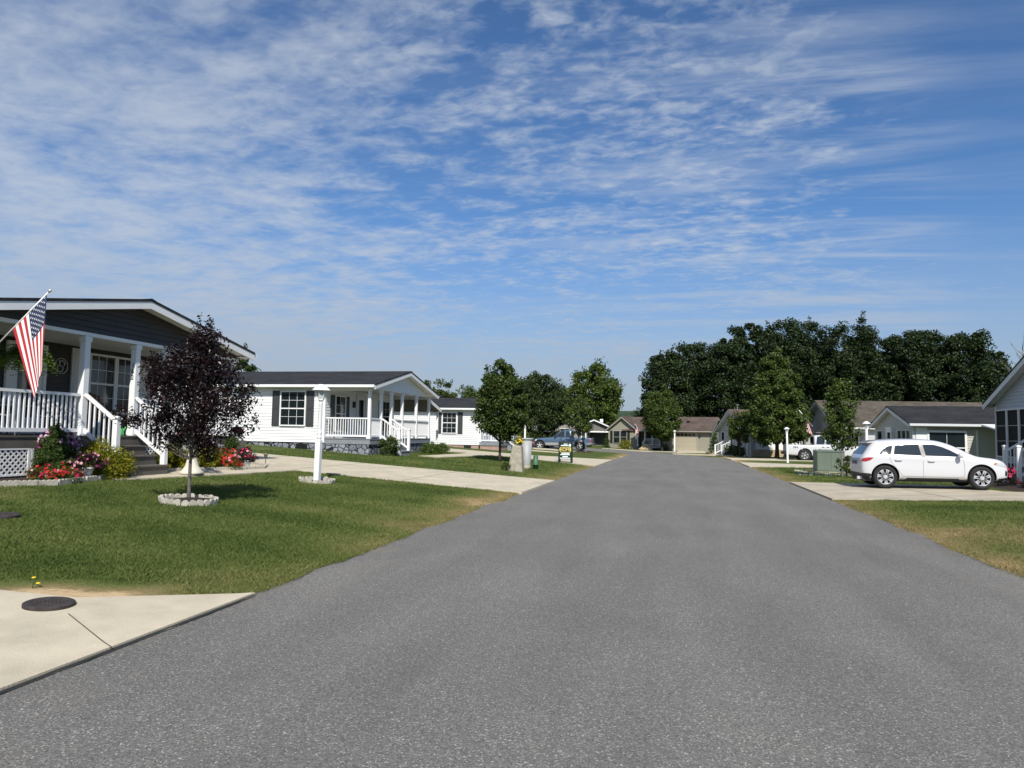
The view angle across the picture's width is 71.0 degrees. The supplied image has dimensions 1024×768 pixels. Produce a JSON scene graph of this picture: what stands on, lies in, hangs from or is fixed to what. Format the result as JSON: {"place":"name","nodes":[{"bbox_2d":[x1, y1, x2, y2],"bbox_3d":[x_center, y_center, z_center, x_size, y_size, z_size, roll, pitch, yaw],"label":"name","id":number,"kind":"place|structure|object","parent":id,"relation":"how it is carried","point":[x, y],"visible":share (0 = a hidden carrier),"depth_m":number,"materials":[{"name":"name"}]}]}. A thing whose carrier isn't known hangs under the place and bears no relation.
{"place":"outdoors","nodes":[
{"label":"outdoors","id":0,"kind":"place"},
{"bbox_2d":[0,590,254,693],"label":"driveway","id":1,"kind":"structure","parent":0,"point":[33,644],"depth_m":5.51,"materials":[{"name":"concrete"}]},
{"bbox_2d":[21,596,75,611],"bbox_3d":[-3.838,1.828,5.952,0.380,0.044,0.380,4,-3,13],"label":"manhole cover","id":2,"kind":"object","parent":1,"relation":"on","point":[52,603],"visible":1,"depth_m":5.90,"materials":[{"name":"metal"}]},
{"bbox_2d":[246,453,554,493],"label":"driveway","id":3,"kind":"structure","parent":0,"point":[520,485],"depth_m":22.08,"materials":[{"name":"concrete"}]},
{"bbox_2d":[0,444,1023,767],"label":"road","id":4,"kind":"structure","parent":0,"point":[650,610],"depth_m":5.12,"materials":[{"name":"grey asphalt"}]},
{"bbox_2d":[0,595,254,692],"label":"asphalt seam","id":5,"kind":"object","parent":4,"relation":"on","point":[71,664],"visible":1,"depth_m":5.08,"materials":[{"name":"grey"}]},
{"bbox_2d":[0,438,1023,596],"bbox_3d":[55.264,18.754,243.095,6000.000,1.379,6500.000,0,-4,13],"label":"ground","id":6,"kind":"structure","parent":0,"point":[53,587],"depth_m":11.50,"materials":[{"name":"green plant"}]},
{"bbox_2d":[0,480,18,486],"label":"edging block","id":7,"kind":"structure","parent":6,"relation":"on","point":[8,483],"depth_m":12.87,"materials":[{"name":"concrete"}]},
{"bbox_2d":[0,512,20,518],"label":"manhole cover","id":8,"kind":"object","parent":6,"relation":"on","point":[9,515],"visible":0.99,"depth_m":9.82,"materials":[{"name":"metal"}]},
{"bbox_2d":[17,480,38,485],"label":"edging block","id":9,"kind":"structure","parent":6,"relation":"on","point":[28,482],"depth_m":13.11,"materials":[{"name":"concrete"}]},
{"bbox_2d":[0,477,73,480],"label":"mulch bed","id":10,"kind":"object","parent":6,"relation":"on","point":[13,479],"visible":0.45,"depth_m":13.68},
{"bbox_2d":[24,423,76,476],"bbox_3d":[-9.218,1.371,14.521,0.994,1.184,1.003,0,-4,13],"label":"dwarf spruce","id":11,"kind":"object","parent":10,"relation":"on","point":[48,452],"visible":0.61,"depth_m":14.34,"materials":[{"name":"green plant"}]},
{"bbox_2d":[24,462,84,482],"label":"impatiens","id":12,"kind":"object","parent":10,"relation":"on","point":[50,472],"visible":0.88,"depth_m":13.83,"materials":[{"name":"red plant"}]},
{"bbox_2d":[32,428,84,449],"bbox_3d":[-9.448,1.390,14.799,1.061,0.983,1.047,0,-4,13],"label":"flowering shrub","id":13,"kind":"object","parent":10,"relation":"on","point":[72,439],"visible":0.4,"depth_m":14.85,"materials":[{"name":"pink plant"}]},
{"bbox_2d":[68,451,110,476],"bbox_3d":[-8.679,1.649,14.628,0.826,0.561,0.825,0,-4,13],"label":"flower pot","id":14,"kind":"object","parent":10,"relation":"on","point":[88,471],"visible":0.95,"depth_m":14.56,"materials":[{"name":"pink plant"}]},
{"bbox_2d":[72,437,139,478],"bbox_3d":[-8.736,1.581,15.400,1.540,0.928,1.753,0,-4,13],"label":"golden cypress","id":15,"kind":"object","parent":10,"relation":"on","point":[122,463],"visible":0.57,"depth_m":15.17,"materials":[{"name":"yellow plant"}]},
{"bbox_2d":[37,479,57,485],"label":"edging block","id":16,"kind":"structure","parent":6,"relation":"on","point":[49,482],"depth_m":13.39,"materials":[{"name":"concrete"}]},
{"bbox_2d":[0,297,256,478],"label":"dark house","id":17,"kind":"structure","parent":6,"relation":"on","point":[102,347],"depth_m":16.68,"materials":[{"name":"grey plastic"}]},
{"bbox_2d":[0,340,48,432],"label":"door","id":18,"kind":"structure","parent":17,"relation":"in","point":[17,381],"depth_m":16.51,"materials":[{"name":"white paint"}]},
{"bbox_2d":[0,289,51,396],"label":"flag","id":19,"kind":"object","parent":17,"relation":"attached to","point":[28,328],"visible":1,"depth_m":13.28,"materials":[{"name":"multicoloured fabric"}]},
{"bbox_2d":[0,344,60,377],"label":"hanging fern","id":20,"kind":"object","parent":17,"relation":"hanging from","point":[14,352],"visible":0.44,"depth_m":14.44,"materials":[{"name":"green plant"}]},
{"bbox_2d":[18,392,62,434],"bbox_3d":[-10.322,0.627,15.692,0.748,0.982,0.582,-1,-4,28],"label":"patio chair","id":21,"kind":"object","parent":17,"relation":"on","point":[31,405],"visible":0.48,"depth_m":15.72,"materials":[{"name":"black"}]},
{"bbox_2d":[69,392,118,433],"bbox_3d":[-10.274,0.702,17.612,0.809,1.086,0.800,-2,-5,33],"label":"rocking chair","id":22,"kind":"object","parent":17,"relation":"on","point":[97,409],"visible":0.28,"depth_m":17.79,"materials":[{"name":"wood"}]},
{"bbox_2d":[88,353,116,413],"bbox_3d":[-10.818,0.004,18.939,0.095,1.560,0.910,0,-4,13],"label":"window","id":23,"kind":"structure","parent":17,"relation":"in","point":[103,368],"depth_m":19.01,"materials":[{"name":"grey glass"}]},
{"bbox_2d":[115,357,141,414],"bbox_3d":[-10.614,0.069,19.834,0.095,1.560,0.910,0,-4,13],"label":"window","id":24,"kind":"structure","parent":17,"relation":"in","point":[123,364],"depth_m":19.69,"materials":[{"name":"grey glass"}]},
{"bbox_2d":[162,498,180,505],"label":"edging block","id":25,"kind":"structure","parent":6,"relation":"on","point":[172,501],"depth_m":12.14,"materials":[{"name":"concrete"}]},
{"bbox_2d":[113,312,262,496],"bbox_3d":[-5.636,0.474,12.817,2.288,3.567,2.249,0,-4,8],"label":"plum tree","id":26,"kind":"object","parent":6,"relation":"on","point":[196,393],"visible":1,"depth_m":12.52,"materials":[{"name":"purple plant"}]},
{"bbox_2d":[172,497,210,502],"bbox_3d":[-5.678,2.021,12.607,0.860,0.070,0.860,0,-4,13],"label":"mulch disc","id":27,"kind":"object","parent":6,"relation":"on","point":[188,499],"visible":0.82,"depth_m":12.51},
{"bbox_2d":[181,500,203,505],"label":"edging block","id":28,"kind":"structure","parent":6,"relation":"on","point":[191,502],"depth_m":12.20,"materials":[{"name":"concrete"}]},
{"bbox_2d":[107,467,297,480],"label":"walkway","id":29,"kind":"structure","parent":6,"relation":"on","point":[170,474],"depth_m":17.79,"materials":[{"name":"concrete"}]},
{"bbox_2d":[175,425,209,474],"bbox_3d":[-7.564,1.487,17.078,0.991,1.301,0.999,0,-4,13],"label":"lamp post","id":30,"kind":"object","parent":29,"relation":"on","point":[196,469],"visible":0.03,"depth_m":16.94,"materials":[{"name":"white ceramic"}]},
{"bbox_2d":[234,428,246,454],"bbox_3d":[-8.614,1.881,22.284,0.640,1.144,0.631,0,-4,13],"label":"stone planter","id":31,"kind":"object","parent":6,"relation":"on","point":[242,442],"visible":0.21,"depth_m":22.28,"materials":[{"name":"grey stone"}]},
{"bbox_2d":[226,342,261,371],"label":"backyard tree","id":32,"kind":"object","parent":6,"relation":"on","point":[246,367],"visible":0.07,"depth_m":49.51,"materials":[{"name":"green plant"}]},
{"bbox_2d":[170,371,441,455],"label":"white house","id":33,"kind":"structure","parent":6,"relation":"on","point":[359,408],"depth_m":32.43,"materials":[{"name":"plastic"}]},
{"bbox_2d":[279,391,306,425],"bbox_3d":[-9.776,1.088,32.008,1.270,1.570,0.095,0,-4,13],"label":"window","id":34,"kind":"structure","parent":33,"relation":"in","point":[292,411],"depth_m":32.02,"materials":[{"name":"white paint"}]},
{"bbox_2d":[334,395,346,431],"bbox_3d":[-7.911,1.369,33.081,0.095,1.660,1.060,0,-4,13],"label":"window","id":35,"kind":"structure","parent":33,"relation":"in","point":[340,401],"depth_m":33.11,"materials":[{"name":"white glass"}]},
{"bbox_2d":[355,394,366,434],"bbox_3d":[-7.417,1.567,35.242,0.080,2.110,1.060,0,-4,13],"label":"door","id":36,"kind":"structure","parent":33,"relation":"in","point":[361,399],"depth_m":35.22,"materials":[{"name":"white"}]},
{"bbox_2d":[382,401,389,431],"bbox_3d":[-6.728,1.748,38.285,0.095,1.660,1.060,0,-4,13],"label":"window","id":37,"kind":"structure","parent":33,"relation":"in","point":[386,404],"depth_m":38.27,"materials":[{"name":"white glass"}]},
{"bbox_2d":[312,384,330,480],"bbox_3d":[-4.812,1.327,17.910,0.444,2.652,0.444,1,-4,13],"label":"lamp post","id":38,"kind":"object","parent":6,"relation":"on","point":[321,390],"visible":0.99,"depth_m":17.86,"materials":[{"name":"white paint"}]},
{"bbox_2d":[377,435,401,455],"bbox_3d":[-5.394,2.741,31.940,1.172,0.980,1.025,3,-5,-29],"label":"shrub","id":39,"kind":"object","parent":6,"relation":"on","point":[392,450],"visible":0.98,"depth_m":31.81,"materials":[{"name":"green plant"}]},
{"bbox_2d":[419,441,443,453],"bbox_3d":[-4.101,3.280,36.927,1.337,0.672,1.603,0,-4,13],"label":"shrub","id":40,"kind":"object","parent":6,"relation":"on","point":[424,449],"visible":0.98,"depth_m":36.67,"materials":[{"name":"green plant"}]},
{"bbox_2d":[423,378,459,397],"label":"backyard tree","id":41,"kind":"object","parent":6,"relation":"on","point":[441,393],"visible":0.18,"depth_m":76.16,"materials":[{"name":"green plant"}]},
{"bbox_2d":[421,453,488,457],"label":"walkway","id":42,"kind":"structure","parent":6,"relation":"on","point":[456,455],"depth_m":36.29,"materials":[{"name":"concrete"}]},
{"bbox_2d":[394,398,518,450],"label":"white house","id":43,"kind":"structure","parent":6,"relation":"on","point":[457,427],"depth_m":49.03,"materials":[{"name":"plastic"}]},
{"bbox_2d":[442,412,456,433],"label":"window","id":44,"kind":"structure","parent":43,"relation":"in","point":[449,419],"depth_m":49.05,"materials":[{"name":"white paint"}]},
{"bbox_2d":[457,384,481,397],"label":"backyard tree","id":45,"kind":"object","parent":6,"relation":"on","point":[468,392],"visible":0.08,"depth_m":83.05,"materials":[{"name":"green plant"}]},
{"bbox_2d":[471,357,531,461],"bbox_3d":[-0.477,1.288,34.142,2.902,5.112,3.235,0,-4,14],"label":"pear tree","id":46,"kind":"object","parent":6,"relation":"on","point":[508,398],"visible":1,"depth_m":33.41,"materials":[{"name":"green plant"}]},
{"bbox_2d":[508,445,523,471],"bbox_3d":[0.157,2.949,27.714,0.596,1.169,0.517,0,-4,13],"label":"concrete stump","id":47,"kind":"object","parent":6,"relation":"on","point":[516,461],"visible":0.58,"depth_m":27.52,"materials":[{"name":"beige concrete"}]},
{"bbox_2d":[521,438,532,468],"bbox_3d":[0.592,2.906,29.674,0.570,1.340,0.570,0,-4,13],"label":"grey can","id":48,"kind":"object","parent":6,"relation":"on","point":[527,446],"visible":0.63,"depth_m":29.49,"materials":[{"name":"plastic"}]},
{"bbox_2d":[516,370,571,447],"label":"broad tree","id":49,"kind":"object","parent":6,"relation":"on","point":[548,410],"visible":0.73,"depth_m":66.14,"materials":[{"name":"green plant"}]},
{"bbox_2d":[536,383,581,415],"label":"maple tree","id":50,"kind":"object","parent":6,"relation":"on","point":[566,394],"visible":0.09,"depth_m":103.91,"materials":[{"name":"green plant"}]},
{"bbox_2d":[532,418,589,440],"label":"grey roofed house","id":51,"kind":"structure","parent":6,"relation":"on","point":[563,427],"depth_m":92.67,"materials":[{"name":"grey plastic"}]},
{"bbox_2d":[558,442,572,462],"bbox_3d":[2.818,3.601,37.754,0.720,1.120,0.672,0,-4,9],"label":"sign board","id":52,"kind":"object","parent":6,"relation":"on","point":[565,450],"visible":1,"depth_m":37.58,"materials":[{"name":"yellow"}]},
{"bbox_2d":[562,394,595,451],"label":"young tree","id":53,"kind":"object","parent":6,"relation":"on","point":[572,416],"visible":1,"depth_m":59.75,"materials":[{"name":"green plant"}]},
{"bbox_2d":[567,356,625,425],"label":"maple tree","id":54,"kind":"object","parent":6,"relation":"on","point":[603,396],"visible":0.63,"depth_m":105.43,"materials":[{"name":"green plant"}]},
{"bbox_2d":[588,419,608,445],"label":"carport house","id":55,"kind":"structure","parent":6,"relation":"on","point":[598,434],"depth_m":102.29,"materials":[{"name":"grey plastic"}]},
{"bbox_2d":[618,439,632,448],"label":"shrub","id":56,"kind":"object","parent":6,"relation":"on","point":[627,444],"visible":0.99,"depth_m":86.24,"materials":[{"name":"green plant"}]},
{"bbox_2d":[640,384,682,450],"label":"street tree","id":57,"kind":"object","parent":6,"relation":"on","point":[663,428],"visible":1,"depth_m":81.15,"materials":[{"name":"green plant"}]},
{"bbox_2d":[604,416,719,451],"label":"taupe house","id":58,"kind":"structure","parent":6,"relation":"on","point":[695,434],"depth_m":86.63,"materials":[{"name":"plastic"}]},
{"bbox_2d":[613,431,619,442],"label":"window","id":59,"kind":"structure","parent":58,"relation":"in","point":[616,434],"depth_m":88.98,"materials":[{"name":"grey glass"}]},
{"bbox_2d":[672,433,695,450],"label":"garage door","id":60,"kind":"structure","parent":58,"relation":"in","point":[683,441],"depth_m":84.09,"materials":[{"name":"beige metal"}]},
{"bbox_2d":[632,349,701,416],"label":"tree","id":61,"kind":"object","parent":6,"relation":"on","point":[674,370],"visible":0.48,"depth_m":107.88,"materials":[{"name":"green plant"}]},
{"bbox_2d":[670,340,723,416],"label":"tree","id":62,"kind":"object","parent":6,"relation":"on","point":[691,353],"visible":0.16,"depth_m":111.41,"materials":[{"name":"green plant"}]},
{"bbox_2d":[671,453,737,455],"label":"walkway","id":63,"kind":"structure","parent":6,"relation":"on","point":[709,454],"depth_m":65.74,"materials":[{"name":"concrete"}]},
{"bbox_2d":[708,432,718,452],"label":"cypress shrub","id":64,"kind":"object","parent":6,"relation":"on","point":[713,441],"visible":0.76,"depth_m":74.42,"materials":[{"name":"green plant"}]},
{"bbox_2d":[694,335,762,419],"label":"tree","id":65,"kind":"object","parent":6,"relation":"on","point":[724,354],"visible":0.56,"depth_m":107.34,"materials":[{"name":"green plant"}]},
{"bbox_2d":[725,411,750,455],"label":"street tree","id":66,"kind":"object","parent":6,"relation":"on","point":[736,433],"visible":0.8,"depth_m":60.31,"materials":[{"name":"green plant"}]},
{"bbox_2d":[732,441,745,455],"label":"cypress shrub","id":67,"kind":"object","parent":6,"relation":"on","point":[736,448],"visible":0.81,"depth_m":63.78,"materials":[{"name":"green plant"}]},
{"bbox_2d":[716,323,771,404],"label":"tree","id":68,"kind":"object","parent":6,"relation":"on","point":[756,331],"visible":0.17,"depth_m":111.57,"materials":[{"name":"green plant"}]},
{"bbox_2d":[714,409,822,456],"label":"mauve grey house","id":69,"kind":"structure","parent":6,"relation":"on","point":[757,450],"depth_m":65.97,"materials":[{"name":"plastic"}]},
{"bbox_2d":[741,347,814,458],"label":"street tree","id":70,"kind":"object","parent":6,"relation":"on","point":[771,418],"visible":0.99,"depth_m":56.73,"materials":[{"name":"green plant"}]},
{"bbox_2d":[743,316,823,407],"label":"tree","id":71,"kind":"object","parent":6,"relation":"on","point":[788,345],"visible":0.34,"depth_m":107.16,"materials":[{"name":"green plant"}]},
{"bbox_2d":[776,316,839,407],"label":"tree","id":72,"kind":"object","parent":6,"relation":"on","point":[810,326],"visible":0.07,"depth_m":111.73,"materials":[{"name":"green plant"}]},
{"bbox_2d":[810,450,844,472],"bbox_3d":[14.812,3.668,33.583,1.400,1.160,1.200,0,-4,13],"label":"transformer box","id":73,"kind":"object","parent":6,"relation":"on","point":[824,461],"visible":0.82,"depth_m":33.14,"materials":[{"name":"green metal"}]},
{"bbox_2d":[818,453,843,470],"bbox_3d":[14.700,3.592,33.092,1.140,0.800,0.015,0,-4,13],"label":"door","id":74,"kind":"structure","parent":73,"relation":"in","point":[823,458],"depth_m":33.11,"materials":[{"name":"green metal"}]},
{"bbox_2d":[819,375,863,476],"bbox_3d":[13.435,1.789,29.306,1.807,4.332,1.579,-2,-5,40],"label":"street tree","id":75,"kind":"object","parent":6,"relation":"on","point":[840,417],"visible":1,"depth_m":29.21,"materials":[{"name":"green plant"}]},
{"bbox_2d":[834,455,851,476],"bbox_3d":[13.671,3.365,29.437,0.892,0.967,0.781,3,-4,-24],"label":"shrub","id":76,"kind":"object","parent":6,"relation":"on","point":[845,466],"visible":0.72,"depth_m":29.32,"materials":[{"name":"green plant"}]},
{"bbox_2d":[805,310,887,405],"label":"tree","id":77,"kind":"object","parent":6,"relation":"on","point":[851,366],"visible":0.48,"depth_m":104.70,"materials":[{"name":"green plant"}]},
{"bbox_2d":[841,325,913,398],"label":"tree","id":78,"kind":"object","parent":6,"relation":"on","point":[877,342],"visible":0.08,"depth_m":107.84,"materials":[{"name":"green plant"}]},
{"bbox_2d":[802,400,982,460],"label":"grey house","id":79,"kind":"structure","parent":6,"relation":"on","point":[869,411],"depth_m":55.95,"materials":[{"name":"plastic"}]},
{"bbox_2d":[869,330,952,401],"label":"tree","id":80,"kind":"object","parent":6,"relation":"on","point":[925,367],"visible":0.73,"depth_m":102.09,"materials":[{"name":"green plant"}]},
{"bbox_2d":[868,406,995,458],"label":"green grey house","id":81,"kind":"structure","parent":6,"relation":"on","point":[970,430],"depth_m":34.01,"materials":[{"name":"plastic"}]},
{"bbox_2d":[927,430,967,452],"bbox_3d":[20.396,2.987,33.646,1.680,1.600,0.095,0,-4,13],"label":"window","id":82,"kind":"structure","parent":81,"relation":"in","point":[958,439],"depth_m":33.64,"materials":[{"name":"glass"}]},
{"bbox_2d":[899,329,965,401],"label":"tree","id":83,"kind":"object","parent":6,"relation":"on","point":[937,338],"visible":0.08,"depth_m":105.03,"materials":[{"name":"green plant"}]},
{"bbox_2d":[929,328,1003,401],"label":"tree","id":84,"kind":"object","parent":6,"relation":"on","point":[974,346],"visible":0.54,"depth_m":99.97,"materials":[{"name":"green plant"}]},
{"bbox_2d":[969,350,1012,397],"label":"tree","id":85,"kind":"object","parent":6,"relation":"on","point":[1003,373],"visible":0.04,"depth_m":101.39,"materials":[{"name":"green plant"}]},
{"bbox_2d":[981,356,1023,484],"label":"blue grey house","id":86,"kind":"structure","parent":6,"relation":"on","point":[1005,398],"depth_m":26.47,"materials":[{"name":"plastic"}]},
{"bbox_2d":[995,409,1006,456],"bbox_3d":[18.688,1.886,27.398,0.095,1.820,0.950,0,-4,13],"label":"window","id":87,"kind":"structure","parent":86,"relation":"in","point":[1000,415],"depth_m":27.52,"materials":[{"name":"grey"}]},
{"bbox_2d":[1006,408,1018,457],"bbox_3d":[18.472,1.817,26.450,0.095,1.820,0.950,0,-4,13],"label":"window","id":88,"kind":"structure","parent":86,"relation":"in","point":[1012,424],"depth_m":26.54,"materials":[{"name":"grey"}]},
{"bbox_2d":[1018,408,1023,458],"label":"window","id":89,"kind":"structure","parent":86,"relation":"in","point":[1020,410],"depth_m":25.85,"materials":[{"name":"grey"}]},
{"bbox_2d":[992,481,1023,491],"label":"mulch bed","id":90,"kind":"object","parent":6,"relation":"on","point":[1017,488],"visible":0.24,"depth_m":22.89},
{"bbox_2d":[997,464,1019,485],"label":"red flowers","id":91,"kind":"object","parent":90,"relation":"on","point":[1010,476],"visible":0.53,"depth_m":23.29,"materials":[{"name":"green plant"}]},
{"bbox_2d":[0,0,1023,410],"label":"sky","id":92,"kind":"structure","parent":0,"point":[430,189],"materials":[{"name":"blue"}]},
{"bbox_2d":[444,448,612,466],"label":"driveway","id":93,"kind":"structure","parent":0,"point":[589,462],"depth_m":41.35,"materials":[{"name":"concrete"}]},
{"bbox_2d":[532,447,583,452],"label":"driveway","id":94,"kind":"structure","parent":0,"point":[556,449],"depth_m":61.73,"materials":[{"name":"concrete"}]},
{"bbox_2d":[534,430,595,449],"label":"pickup","id":95,"kind":"object","parent":94,"relation":"on","point":[565,436],"visible":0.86,"depth_m":64.14,"materials":[{"name":"blue metal"}]},
{"bbox_2d":[614,411,639,420],"bbox_3d":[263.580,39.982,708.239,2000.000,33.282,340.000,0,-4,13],"label":"hills","id":96,"kind":"structure","parent":0,"point":[625,413],"depth_m":712.57,"materials":[{"name":"green plant"}]},
{"bbox_2d":[602,448,707,452],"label":"driveway","id":97,"kind":"structure","parent":0,"point":[679,451],"depth_m":77.63,"materials":[{"name":"concrete"}]},
{"bbox_2d":[724,458,812,460],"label":"driveway","id":98,"kind":"structure","parent":0,"point":[765,459],"depth_m":52.88,"materials":[{"name":"concrete"}]},
{"bbox_2d":[781,435,858,459],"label":"pickup","id":99,"kind":"object","parent":98,"relation":"on","point":[797,451],"visible":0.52,"depth_m":52.39,"materials":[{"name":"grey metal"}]},
{"bbox_2d":[739,462,849,468],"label":"driveway","id":100,"kind":"structure","parent":0,"point":[750,465],"depth_m":41.72,"materials":[{"name":"concrete"}]},
{"bbox_2d":[790,482,1023,500],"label":"driveway","id":101,"kind":"structure","parent":0,"point":[851,491],"depth_m":20.54,"materials":[{"name":"grey concrete"}]},
{"bbox_2d":[850,439,1007,489],"bbox_3d":[13.073,2.495,22.754,4.228,1.519,2.178,-1,-4,13],"label":"suv","id":102,"kind":"object","parent":101,"relation":"on","point":[885,463],"visible":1,"depth_m":22.04,"materials":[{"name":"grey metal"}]},
{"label":"mulch bed","id":103,"kind":"structure","parent":0,"visible":0},
{"bbox_2d":[151,442,198,469],"bbox_3d":[-8.492,1.792,17.977,1.257,0.832,1.149,0,-4,13],"label":"golden cypress","id":104,"kind":"object","parent":103,"relation":"on","point":[174,461],"visible":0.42,"depth_m":17.73,"materials":[{"name":"yellow plant"}]},
{"bbox_2d":[188,448,223,467],"bbox_3d":[-8.085,1.884,18.730,1.034,0.803,1.108,0,-4,13],"label":"golden cypress","id":105,"kind":"object","parent":103,"relation":"on","point":[207,463],"visible":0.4,"depth_m":18.52,"materials":[{"name":"yellow plant"}]},
{"bbox_2d":[217,447,244,469],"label":"impatiens","id":106,"kind":"object","parent":103,"relation":"on","point":[227,457],"visible":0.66,"depth_m":19.07,"materials":[{"name":"red plant"}]},
{"bbox_2d":[222,433,239,463],"bbox_3d":[-8.083,1.891,20.551,0.754,0.989,0.834,0,-4,13],"label":"dwarf spruce","id":107,"kind":"object","parent":103,"relation":"on","point":[231,443],"visible":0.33,"depth_m":20.50,"materials":[{"name":"green plant"}]},
{"bbox_2d":[232,446,258,466],"bbox_3d":[-7.394,2.022,19.969,0.682,0.604,0.690,0,-4,13],"label":"flower pot","id":108,"kind":"object","parent":103,"relation":"on","point":[247,455],"visible":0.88,"depth_m":19.87,"materials":[{"name":"pink plant"}]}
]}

